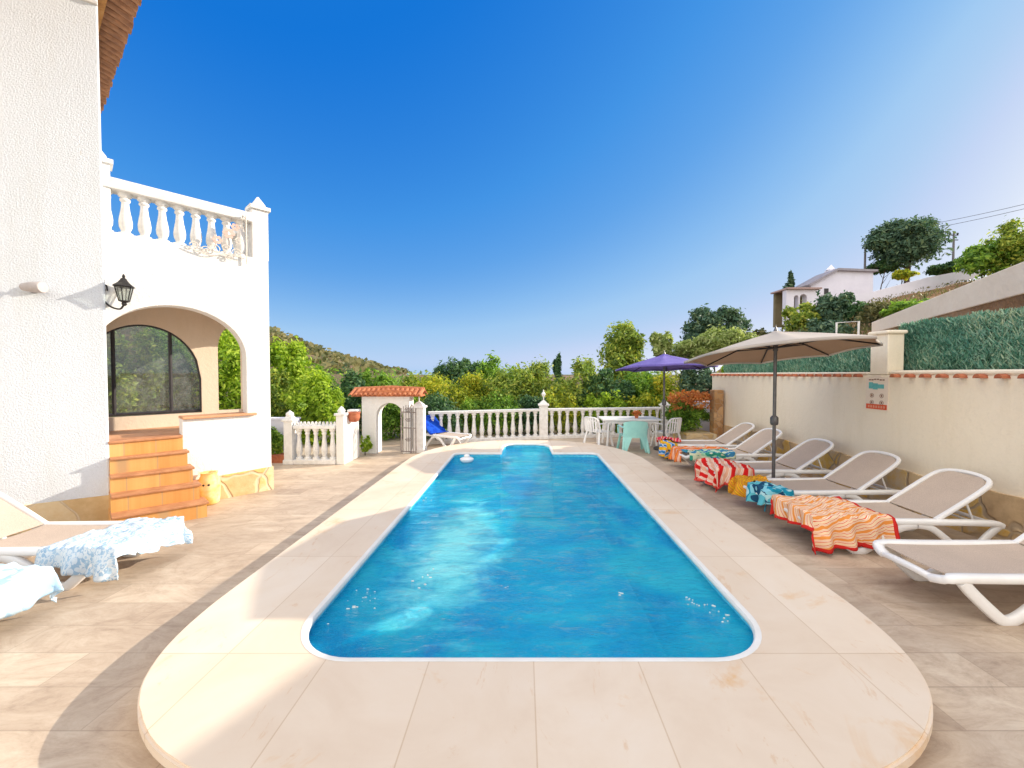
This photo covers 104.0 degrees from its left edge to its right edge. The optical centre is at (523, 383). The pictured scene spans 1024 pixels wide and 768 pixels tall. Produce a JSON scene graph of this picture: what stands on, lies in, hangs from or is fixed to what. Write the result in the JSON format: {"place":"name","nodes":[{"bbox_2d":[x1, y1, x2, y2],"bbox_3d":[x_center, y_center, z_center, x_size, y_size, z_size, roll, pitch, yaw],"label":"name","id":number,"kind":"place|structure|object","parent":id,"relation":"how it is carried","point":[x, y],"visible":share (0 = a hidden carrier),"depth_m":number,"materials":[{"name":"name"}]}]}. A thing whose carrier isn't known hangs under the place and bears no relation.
{"place":"outdoors","nodes":[
{"label":"outdoors","id":0,"kind":"place"},
{"bbox_2d":[106,327,582,382],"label":"hills","id":1,"kind":"structure","parent":0,"point":[127,332],"depth_m":116.73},
{"bbox_2d":[106,326,410,374],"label":"hill scrub","id":2,"kind":"object","parent":1,"relation":"on","point":[317,350],"visible":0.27,"depth_m":126.57,"materials":[{"name":"green plant"}]},
{"bbox_2d":[108,375,683,432],"bbox_3d":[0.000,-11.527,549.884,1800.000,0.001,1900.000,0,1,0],"label":"ground","id":3,"kind":"structure","parent":0,"point":[478,431],"depth_m":16.16,"materials":[{"name":"soil"}]},
{"bbox_2d":[305,360,348,401],"bbox_3d":[-6.672,0.518,13.496,1.926,2.702,2.090,0,1,0],"label":"fruit tree","id":4,"kind":"object","parent":3,"relation":"on","point":[331,377],"visible":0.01,"depth_m":13.29,"materials":[{"name":"green plant"}]},
{"bbox_2d":[341,367,402,389],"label":"shrub","id":5,"kind":"object","parent":3,"relation":"on","point":[382,378],"visible":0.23,"depth_m":14.99,"materials":[{"name":"green plant"}]},
{"bbox_2d":[358,379,420,439],"bbox_3d":[-3.754,0.882,11.691,1.930,2.077,1.707,0,1,0],"label":"shrub","id":6,"kind":"object","parent":3,"relation":"on","point":[391,420],"visible":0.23,"depth_m":11.21,"materials":[{"name":"green plant"}]},
{"bbox_2d":[389,370,441,417],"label":"shrub","id":7,"kind":"object","parent":3,"relation":"on","point":[410,380],"visible":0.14,"depth_m":14.08,"materials":[{"name":"green plant"}]},
{"bbox_2d":[421,390,468,438],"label":"shrub","id":8,"kind":"object","parent":3,"relation":"on","point":[434,402],"visible":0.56,"depth_m":11.29,"materials":[{"name":"green plant"}]},
{"bbox_2d":[432,357,469,403],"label":"tree","id":9,"kind":"object","parent":3,"relation":"on","point":[455,370],"visible":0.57,"depth_m":23.68,"materials":[{"name":"green plant"}]},
{"bbox_2d":[415,371,494,431],"bbox_3d":[-2.341,0.708,13.239,3.603,2.346,2.135,0,1,0],"label":"shrub","id":10,"kind":"object","parent":3,"relation":"on","point":[471,382],"visible":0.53,"depth_m":13.11,"materials":[{"name":"green plant"}]},
{"bbox_2d":[462,357,481,391],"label":"tree","id":11,"kind":"object","parent":3,"relation":"on","point":[473,366],"visible":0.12,"depth_m":25.75,"materials":[{"name":"green plant"}]},
{"bbox_2d":[459,387,521,434],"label":"shrub","id":12,"kind":"object","parent":3,"relation":"on","point":[471,405],"visible":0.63,"depth_m":12.20,"materials":[{"name":"green plant"}]},
{"bbox_2d":[473,350,517,398],"bbox_3d":[-1.256,0.021,20.110,2.838,3.384,3.314,-1,2,-26],"label":"tree","id":13,"kind":"object","parent":3,"relation":"on","point":[490,366],"visible":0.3,"depth_m":19.31,"materials":[{"name":"green plant"}]},
{"bbox_2d":[468,362,540,432],"bbox_3d":[-0.637,0.512,14.018,2.485,2.702,2.801,0,1,0],"label":"shrub","id":14,"kind":"object","parent":3,"relation":"on","point":[524,379],"visible":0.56,"depth_m":13.48,"materials":[{"name":"green plant"}]},
{"bbox_2d":[511,391,549,433],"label":"shrub","id":15,"kind":"object","parent":3,"relation":"on","point":[530,402],"visible":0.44,"depth_m":12.22,"materials":[{"name":"green plant"}]},
{"bbox_2d":[519,356,576,432],"bbox_3d":[0.935,0.404,14.267,2.526,2.901,2.350,0,1,0],"label":"shrub","id":16,"kind":"object","parent":3,"relation":"on","point":[541,372],"visible":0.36,"depth_m":13.98,"materials":[{"name":"green plant"}]},
{"bbox_2d":[551,353,565,383],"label":"tree","id":17,"kind":"object","parent":3,"relation":"on","point":[557,366],"visible":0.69,"depth_m":27.77,"materials":[{"name":"green plant"}]},
{"bbox_2d":[541,384,579,433],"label":"shrub","id":18,"kind":"object","parent":3,"relation":"on","point":[553,399],"visible":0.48,"depth_m":12.47,"materials":[{"name":"green plant"}]},
{"bbox_2d":[554,354,612,432],"bbox_3d":[1.880,0.399,13.948,2.237,2.933,2.088,0,1,0],"label":"shrub","id":19,"kind":"object","parent":3,"relation":"on","point":[585,368],"visible":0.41,"depth_m":13.58,"materials":[{"name":"green plant"}]},
{"bbox_2d":[572,390,629,433],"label":"shrub","id":20,"kind":"object","parent":3,"relation":"on","point":[604,401],"visible":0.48,"depth_m":12.39,"materials":[{"name":"green plant"}]},
{"bbox_2d":[576,368,635,415],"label":"shrub","id":21,"kind":"object","parent":3,"relation":"on","point":[626,389],"visible":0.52,"depth_m":13.18,"materials":[{"name":"green plant"}]},
{"bbox_2d":[596,319,648,384],"bbox_3d":[4.452,-0.580,18.028,2.378,4.664,2.694,0,1,0],"label":"tree","id":22,"kind":"object","parent":3,"relation":"on","point":[624,344],"visible":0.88,"depth_m":17.45,"materials":[{"name":"green plant"}]},
{"bbox_2d":[617,371,670,424],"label":"shrub","id":23,"kind":"object","parent":3,"relation":"on","point":[640,383],"visible":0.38,"depth_m":13.29,"materials":[{"name":"green plant"}]},
{"bbox_2d":[624,390,669,427],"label":"shrub","id":24,"kind":"object","parent":3,"relation":"on","point":[645,400],"visible":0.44,"depth_m":12.37,"materials":[{"name":"green plant"}]},
{"bbox_2d":[643,370,687,425],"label":"shrub","id":25,"kind":"object","parent":3,"relation":"on","point":[657,381],"visible":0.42,"depth_m":12.89,"materials":[{"name":"green plant"}]},
{"bbox_2d":[646,331,685,374],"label":"tree","id":26,"kind":"object","parent":3,"relation":"on","point":[660,343],"visible":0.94,"depth_m":16.32,"materials":[{"name":"green plant"}]},
{"bbox_2d":[669,339,711,375],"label":"shrub","id":27,"kind":"object","parent":3,"relation":"on","point":[689,349],"visible":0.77,"depth_m":16.49,"materials":[{"name":"green plant"}]},
{"bbox_2d":[674,367,714,424],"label":"shrub","id":28,"kind":"object","parent":3,"relation":"on","point":[701,379],"visible":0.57,"depth_m":12.77,"materials":[{"name":"green plant"}]},
{"bbox_2d":[680,303,755,370],"bbox_3d":[12.443,-1.839,26.055,4.543,6.779,4.815,0,1,0],"label":"pine tree","id":29,"kind":"object","parent":3,"relation":"on","point":[703,318],"visible":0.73,"depth_m":25.07,"materials":[{"name":"green plant"}]},
{"bbox_2d":[692,324,759,352],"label":"shrub","id":30,"kind":"object","parent":3,"relation":"on","point":[714,339],"visible":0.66,"depth_m":16.15,"materials":[{"name":"green plant"}]},
{"bbox_2d":[0,433,1023,767],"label":"pavement","id":31,"kind":"structure","parent":0,"point":[78,661],"depth_m":2.99,"materials":[{"name":"tile"}]},
{"bbox_2d":[0,492,165,590],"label":"sun lounger","id":32,"kind":"object","parent":31,"relation":"on","point":[17,517],"visible":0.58,"depth_m":3.81,"materials":[{"name":"white plastic"}]},
{"bbox_2d":[34,516,192,581],"bbox_3d":[-3.770,1.509,3.755,0.774,0.327,0.852,0,1,-2],"label":"towel","id":33,"kind":"object","parent":32,"relation":"on","point":[100,550],"visible":0.98,"depth_m":3.48,"materials":[{"name":"fabric"}]},
{"bbox_2d":[0,0,273,535],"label":"villa","id":34,"kind":"object","parent":31,"relation":"on","point":[72,448],"visible":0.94,"depth_m":4.91,"materials":[{"name":"white paint"}]},
{"bbox_2d":[19,282,48,292],"bbox_3d":[-5.607,-1.105,4.590,0.235,0.127,0.180,0,1,0],"label":"wall spotlight","id":35,"kind":"object","parent":34,"relation":"attached to","point":[36,287],"depth_m":4.53,"materials":[{"name":"grey metal"}]},
{"bbox_2d":[105,274,134,309],"bbox_3d":[-5.115,-1.161,5.050,0.357,0.452,0.195,0,1,0],"label":"wall lantern","id":36,"kind":"object","parent":34,"relation":"attached to","point":[122,282],"depth_m":5.03,"materials":[{"name":"metal"}]},
{"bbox_2d":[106,325,201,416],"bbox_3d":[-5.854,-0.237,6.386,0.048,1.431,1.147,1,2,42],"label":"window","id":37,"kind":"structure","parent":34,"relation":"in","point":[112,332],"depth_m":6.41,"materials":[{"name":"black glass"}]},
{"bbox_2d":[187,215,247,263],"bbox_3d":[-4.440,-2.181,5.818,0.019,0.730,0.712,1,2,42],"label":"wall ornament","id":38,"kind":"object","parent":34,"relation":"attached to","point":[224,231],"depth_m":5.90,"materials":[{"name":"white metal"}]},
{"bbox_2d":[107,326,181,416],"bbox_3d":[-9.492,0.251,9.627,1.793,3.446,1.847,0,1,0],"label":"shrub","id":39,"kind":"object","parent":31,"relation":"on","point":[151,375],"visible":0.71,"depth_m":9.57,"materials":[{"name":"green plant"}]},
{"bbox_2d":[124,327,197,413],"bbox_3d":[-9.825,0.034,10.957,2.128,3.811,1.802,1,2,25],"label":"shrub","id":40,"kind":"object","parent":31,"relation":"on","point":[161,340],"visible":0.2,"depth_m":10.72,"materials":[{"name":"green plant"}]},
{"bbox_2d":[172,353,227,412],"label":"shrub","id":41,"kind":"object","parent":31,"relation":"on","point":[182,365],"visible":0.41,"depth_m":10.54,"materials":[{"name":"green plant"}]},
{"bbox_2d":[198,470,220,505],"bbox_3d":[-4.466,1.479,5.682,0.260,0.460,0.268,0,1,0],"label":"clay jar","id":42,"kind":"object","parent":31,"relation":"on","point":[210,487],"visible":0.91,"depth_m":5.61,"materials":[{"name":"ceramic"}]},
{"bbox_2d":[187,329,240,409],"bbox_3d":[-7.696,-0.053,10.655,1.854,3.996,1.799,0,1,0],"label":"fruit tree","id":43,"kind":"object","parent":31,"relation":"on","point":[229,351],"visible":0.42,"depth_m":10.35,"materials":[{"name":"green plant"}]},
{"bbox_2d":[271,453,283,462],"bbox_3d":[-5.350,1.560,8.432,0.860,0.160,0.280,0,1,0],"label":"planter","id":44,"kind":"object","parent":31,"relation":"on","point":[277,458],"visible":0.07,"depth_m":8.31,"materials":[{"name":"ceramic"}]},
{"bbox_2d":[271,426,283,453],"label":"shrub","id":45,"kind":"object","parent":44,"relation":"in","point":[277,443],"visible":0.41,"depth_m":8.43,"materials":[{"name":"green plant"}]},
{"bbox_2d":[270,367,299,416],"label":"shrub","id":46,"kind":"object","parent":31,"relation":"on","point":[279,409],"visible":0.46,"depth_m":10.67,"materials":[{"name":"green plant"}]},
{"bbox_2d":[271,417,300,452],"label":"wall","id":47,"kind":"structure","parent":31,"relation":"on","point":[277,423],"depth_m":8.65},
{"bbox_2d":[269,335,321,416],"bbox_3d":[-7.225,0.200,12.157,2.206,3.407,2.166,0,1,0],"label":"fruit tree","id":48,"kind":"object","parent":31,"relation":"on","point":[292,358],"visible":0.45,"depth_m":11.88,"materials":[{"name":"green plant"}]},
{"bbox_2d":[281,410,336,464],"bbox_3d":[-4.380,1.090,8.230,1.080,1.110,0.240,0,1,0],"label":"balustrade","id":49,"kind":"object","parent":31,"relation":"on","point":[293,447],"visible":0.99,"depth_m":8.18,"materials":[{"name":"white paint"}]},
{"bbox_2d":[279,369,346,445],"bbox_3d":[-5.533,0.779,10.534,1.596,2.358,1.472,0,1,0],"label":"fruit tree","id":50,"kind":"object","parent":31,"relation":"on","point":[322,408],"visible":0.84,"depth_m":10.31,"materials":[{"name":"green plant"}]},
{"bbox_2d":[326,363,365,434],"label":"shrub","id":51,"kind":"object","parent":31,"relation":"on","point":[351,381],"visible":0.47,"depth_m":11.51,"materials":[{"name":"green plant"}]},
{"bbox_2d":[334,406,360,464],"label":"garden pillar","id":52,"kind":"structure","parent":31,"relation":"on","point":[347,440],"depth_m":8.22,"materials":[{"name":"white paint"}]},
{"bbox_2d":[359,435,372,454],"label":"shrub","id":53,"kind":"object","parent":31,"relation":"on","point":[366,445],"visible":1,"depth_m":9.07,"materials":[{"name":"green plant"}]},
{"bbox_2d":[348,385,427,453],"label":"garden arch","id":54,"kind":"structure","parent":31,"relation":"on","point":[376,400],"depth_m":9.28,"materials":[{"name":"white paint"}]},
{"bbox_2d":[411,397,426,452],"bbox_3d":[-2.470,0.854,9.474,0.320,1.520,0.320,0,1,0],"label":"gate post","id":55,"kind":"object","parent":31,"relation":"on","point":[419,405],"visible":0.73,"depth_m":9.36,"materials":[{"name":"white paint"}]},
{"bbox_2d":[400,405,416,452],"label":"iron gate","id":56,"kind":"structure","parent":55,"relation":"attached to","point":[408,427],"depth_m":9.10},
{"bbox_2d":[426,431,471,446],"bbox_3d":[-1.996,1.233,10.169,1.353,0.770,0.588,1,2,32],"label":"sun lounger","id":57,"kind":"object","parent":31,"relation":"on","point":[453,435],"visible":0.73,"depth_m":9.99,"materials":[{"name":"white plastic"}]},
{"bbox_2d":[426,415,448,434],"bbox_3d":[-2.351,1.045,10.381,0.546,0.443,0.615,1,2,32],"label":"towel","id":58,"kind":"object","parent":57,"relation":"on","point":[433,427],"visible":0.64,"depth_m":10.38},
{"bbox_2d":[137,440,932,767],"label":"swimming pool","id":59,"kind":"structure","parent":31,"relation":"in","point":[257,668],"depth_m":2.45,"materials":[{"name":"beige stone"}]},
{"bbox_2d":[310,447,750,657],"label":"water","id":60,"kind":"structure","parent":59,"relation":"in","point":[452,547],"depth_m":3.81,"materials":[{"name":"liquid"}]},
{"bbox_2d":[327,479,729,625],"bbox_3d":[0.051,1.677,4.834,2.973,0.013,3.930,0,1,0],"label":"foam","id":61,"kind":"object","parent":60,"relation":"on","point":[355,607],"visible":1,"depth_m":3.14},
{"bbox_2d":[428,389,669,444],"bbox_3d":[0.904,0.861,11.396,7.039,1.410,0.533,0,1,-12],"label":"balustrade","id":62,"kind":"object","parent":31,"relation":"on","point":[543,409],"visible":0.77,"depth_m":11.29,"materials":[{"name":"white paint"}]},
{"bbox_2d":[583,416,613,445],"bbox_3d":[1.893,1.209,10.262,0.642,0.781,0.576,-1,2,-38],"label":"garden chair","id":63,"kind":"object","parent":31,"relation":"on","point":[588,428],"visible":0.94,"depth_m":10.14,"materials":[{"name":"white plastic"}]},
{"bbox_2d":[598,416,661,445],"bbox_3d":[2.750,1.236,10.434,1.500,0.712,0.800,0,1,0],"label":"garden table","id":64,"kind":"object","parent":31,"relation":"on","point":[623,419],"visible":0.84,"depth_m":10.12,"materials":[{"name":"white plastic"}]},
{"bbox_2d":[616,421,649,453],"bbox_3d":[2.620,1.235,9.561,0.682,0.766,0.620,0,1,0],"label":"garden chair","id":65,"kind":"object","parent":31,"relation":"on","point":[635,429],"visible":0.98,"depth_m":9.31,"materials":[{"name":"green plastic"}]},
{"bbox_2d":[650,417,681,445],"bbox_3d":[3.636,1.213,10.104,0.576,0.781,0.642,-1,2,-29],"label":"garden chair","id":66,"kind":"object","parent":31,"relation":"on","point":[677,425],"visible":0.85,"depth_m":9.89,"materials":[{"name":"white plastic"}]},
{"bbox_2d":[615,350,717,450],"bbox_3d":[3.430,0.392,9.763,2.184,2.430,2.184,0,1,0],"label":"parasol","id":67,"kind":"object","parent":31,"relation":"on","point":[664,362],"visible":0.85,"depth_m":9.69,"materials":[{"name":"purple fabric"}]},
{"bbox_2d":[673,428,716,439],"bbox_3d":[4.505,1.416,10.591,0.710,0.340,1.096,0,1,0],"label":"planter","id":68,"kind":"object","parent":31,"relation":"on","point":[697,434],"visible":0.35,"depth_m":10.17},
{"bbox_2d":[661,389,712,433],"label":"flowering bush","id":69,"kind":"object","parent":68,"relation":"in","point":[692,414],"visible":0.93,"depth_m":10.47,"materials":[{"name":"green plant"}]},
{"bbox_2d":[695,401,709,431],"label":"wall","id":70,"kind":"structure","parent":31,"relation":"on","point":[706,425],"depth_m":11.33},
{"bbox_2d":[659,422,754,461],"bbox_3d":[3.994,1.249,8.757,1.932,0.811,0.692,0,1,2],"label":"sun lounger","id":71,"kind":"object","parent":31,"relation":"on","point":[733,434],"visible":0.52,"depth_m":8.72,"materials":[{"name":"white plastic"}]},
{"bbox_2d":[658,439,677,457],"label":"towel","id":72,"kind":"object","parent":71,"relation":"on","point":[667,444],"visible":0.96,"depth_m":8.50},
{"bbox_2d":[710,390,723,443],"bbox_3d":[5.000,0.872,10.365,0.240,1.440,0.280,0,1,0],"label":"stone post","id":73,"kind":"object","parent":31,"relation":"on","point":[716,412],"visible":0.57,"depth_m":10.23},
{"bbox_2d":[679,428,782,465],"bbox_3d":[3.963,1.274,7.760,1.932,0.811,0.692,0,1,-3],"label":"sun lounger","id":74,"kind":"object","parent":31,"relation":"on","point":[756,443],"visible":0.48,"depth_m":7.72,"materials":[{"name":"white plastic"}]},
{"bbox_2d":[668,445,728,461],"bbox_3d":[3.459,1.380,7.898,1.090,0.284,0.485,0,1,-3],"label":"towel","id":75,"kind":"object","parent":74,"relation":"on","point":[675,452],"visible":0.75,"depth_m":7.89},
{"bbox_2d":[680,448,735,460],"bbox_3d":[3.466,1.319,7.532,0.905,0.171,0.394,0,1,-3],"label":"towel","id":76,"kind":"object","parent":74,"relation":"on","point":[723,453],"visible":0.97,"depth_m":7.39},
{"bbox_2d":[706,438,833,477],"bbox_3d":[3.965,1.304,6.545,1.932,0.811,0.692,0,1,1],"label":"sun lounger","id":77,"kind":"object","parent":31,"relation":"on","point":[801,458],"visible":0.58,"depth_m":6.45,"materials":[{"name":"white plastic"}]},
{"bbox_2d":[694,458,754,492],"bbox_3d":[3.217,1.460,6.519,0.674,0.412,0.878,0,1,-8],"label":"towel","id":78,"kind":"object","parent":77,"relation":"on","point":[725,470],"visible":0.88,"depth_m":6.34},
{"bbox_2d":[684,325,882,477],"bbox_3d":[3.740,0.411,5.962,2.332,2.580,2.332,0,1,0],"label":"parasol","id":79,"kind":"object","parent":31,"relation":"on","point":[775,346],"visible":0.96,"depth_m":5.95,"materials":[{"name":"beige fabric"}]},
{"bbox_2d":[743,450,900,499],"bbox_3d":[3.994,1.332,5.431,1.932,0.811,0.692,0,1,-2],"label":"sun lounger","id":80,"kind":"object","parent":31,"relation":"on","point":[859,473],"visible":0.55,"depth_m":5.38,"materials":[{"name":"white plastic"}]},
{"bbox_2d":[728,475,770,496],"bbox_3d":[3.152,1.431,5.624,0.462,0.309,0.412,0,1,5],"label":"towel","id":81,"kind":"object","parent":80,"relation":"on","point":[736,483],"visible":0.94,"depth_m":5.57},
{"bbox_2d":[746,481,793,511],"bbox_3d":[3.196,1.450,5.224,0.457,0.290,0.472,0,1,-2],"label":"towel","id":82,"kind":"object","parent":80,"relation":"on","point":[765,491],"visible":0.92,"depth_m":5.14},
{"bbox_2d":[710,369,1023,539],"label":"boundary wall","id":83,"kind":"structure","parent":31,"relation":"on","point":[928,422],"depth_m":5.28,"materials":[{"name":"paint"}]},
{"bbox_2d":[723,347,870,372],"bbox_3d":[5.500,-0.502,8.440,0.156,0.583,5.012,0,1,0],"label":"privacy screen","id":84,"kind":"object","parent":83,"relation":"attached to","point":[857,360],"visible":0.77,"depth_m":7.39,"materials":[{"name":"green"}]},
{"bbox_2d":[865,375,888,410],"bbox_3d":[5.151,0.124,5.832,0.016,0.510,0.365,0,1,0],"label":"pool sign","id":85,"kind":"object","parent":83,"relation":"attached to","point":[877,392],"visible":1,"depth_m":5.82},
{"bbox_2d":[868,330,907,374],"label":"wall pillar","id":86,"kind":"structure","parent":83,"relation":"on","point":[887,357],"depth_m":5.66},
{"bbox_2d":[896,306,1023,369],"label":"privacy screen","id":87,"kind":"object","parent":83,"relation":"attached to","point":[984,340],"visible":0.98,"depth_m":4.97,"materials":[{"name":"green"}]},
{"bbox_2d":[784,468,1005,553],"bbox_3d":[3.944,1.357,4.423,1.932,0.811,0.692,0,1,2],"label":"sun lounger","id":88,"kind":"object","parent":31,"relation":"on","point":[938,496],"visible":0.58,"depth_m":4.29,"materials":[{"name":"white plastic"}]},
{"bbox_2d":[770,494,899,554],"bbox_3d":[3.372,1.516,4.422,0.900,0.388,0.852,0,1,2],"label":"towel","id":89,"kind":"object","parent":88,"relation":"on","point":[831,524],"visible":0.98,"depth_m":4.10,"materials":[{"name":"fabric"}]},
{"bbox_2d":[872,533,1023,625],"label":"sun lounger","id":90,"kind":"object","parent":31,"relation":"on","point":[964,566],"visible":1,"depth_m":3.24,"materials":[{"name":"white plastic"}]},
{"bbox_3d":[-4.614,1.399,2.754,1.932,0.811,0.692,0,1,1],"label":"sun lounger","id":91,"kind":"object","parent":31,"relation":"on","visible":0},
{"bbox_2d":[0,562,63,618],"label":"towel","id":92,"kind":"object","parent":91,"relation":"on","point":[23,588],"visible":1,"depth_m":2.94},
{"bbox_2d":[101,0,1023,374],"label":"sky","id":93,"kind":"structure","parent":0,"point":[519,180],"materials":[{"name":"blue"}]},
{"bbox_2d":[695,280,975,391],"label":"hillside","id":94,"kind":"structure","parent":0,"point":[948,287],"depth_m":31.52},
{"bbox_2d":[781,300,824,331],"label":"shrub","id":95,"kind":"object","parent":94,"relation":"on","point":[796,320],"visible":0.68,"depth_m":28.31,"materials":[{"name":"green plant"}]},
{"bbox_2d":[770,265,877,327],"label":"hill house","id":96,"kind":"structure","parent":94,"relation":"on","point":[833,280],"depth_m":35.76,"materials":[{"name":"paint"}]},
{"bbox_2d":[798,317,856,333],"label":"shrub","id":97,"kind":"object","parent":94,"relation":"on","point":[816,325],"visible":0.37,"depth_m":21.30,"materials":[{"name":"green plant"}]},
{"bbox_2d":[812,290,856,322],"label":"shrub","id":98,"kind":"object","parent":94,"relation":"on","point":[834,307],"visible":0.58,"depth_m":27.21,"materials":[{"name":"green plant"}]},
{"bbox_2d":[842,299,876,322],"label":"shrub","id":99,"kind":"object","parent":94,"relation":"on","point":[856,307],"visible":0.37,"depth_m":26.85,"materials":[{"name":"green plant"}]},
{"bbox_2d":[853,300,899,327],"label":"shrub","id":100,"kind":"object","parent":94,"relation":"on","point":[871,311],"visible":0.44,"depth_m":21.83,"materials":[{"name":"green plant"}]},
{"bbox_2d":[769,275,987,334],"bbox_3d":[26.993,-5.561,25.867,37.994,10.207,20.125,0,1,0],"label":"hillside scrub","id":101,"kind":"object","parent":94,"relation":"on","point":[895,299],"visible":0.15,"depth_m":29.83,"materials":[{"name":"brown plant"}]},
{"bbox_2d":[866,257,903,289],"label":"shrub","id":102,"kind":"object","parent":94,"relation":"on","point":[882,266],"visible":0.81,"depth_m":40.45,"materials":[{"name":"green plant"}]},
{"bbox_2d":[879,298,928,316],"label":"shrub","id":103,"kind":"object","parent":94,"relation":"on","point":[898,306],"visible":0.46,"depth_m":18.62,"materials":[{"name":"green plant"}]},
{"bbox_2d":[892,269,919,283],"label":"shrub","id":104,"kind":"object","parent":94,"relation":"on","point":[901,274],"visible":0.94,"depth_m":36.27,"materials":[{"name":"yellow plant"}]},
{"bbox_2d":[861,213,958,283],"bbox_3d":[37.762,-12.277,39.398,7.149,8.797,6.638,-1,2,-28],"label":"pine tree","id":105,"kind":"object","parent":94,"relation":"on","point":[909,242],"visible":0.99,"depth_m":38.33,"materials":[{"name":"green plant"}]},
{"bbox_2d":[853,270,985,303],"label":"garden wall","id":106,"kind":"structure","parent":94,"relation":"on","point":[932,282],"depth_m":32.81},
{"bbox_2d":[924,261,963,275],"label":"shrub","id":107,"kind":"object","parent":94,"relation":"on","point":[941,269],"visible":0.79,"depth_m":40.51,"materials":[{"name":"green plant"}]},
{"bbox_2d":[872,262,1023,331],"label":"parapet wall","id":108,"kind":"structure","parent":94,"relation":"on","point":[1002,289],"depth_m":8.26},
{"bbox_2d":[952,240,1023,279],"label":"shrub","id":109,"kind":"object","parent":94,"relation":"on","point":[976,259],"visible":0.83,"depth_m":29.28,"materials":[{"name":"green plant"}]},
{"bbox_2d":[976,215,1023,275],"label":"shrub","id":110,"kind":"object","parent":94,"relation":"on","point":[1010,237],"visible":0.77,"depth_m":28.60,"materials":[{"name":"green plant"}]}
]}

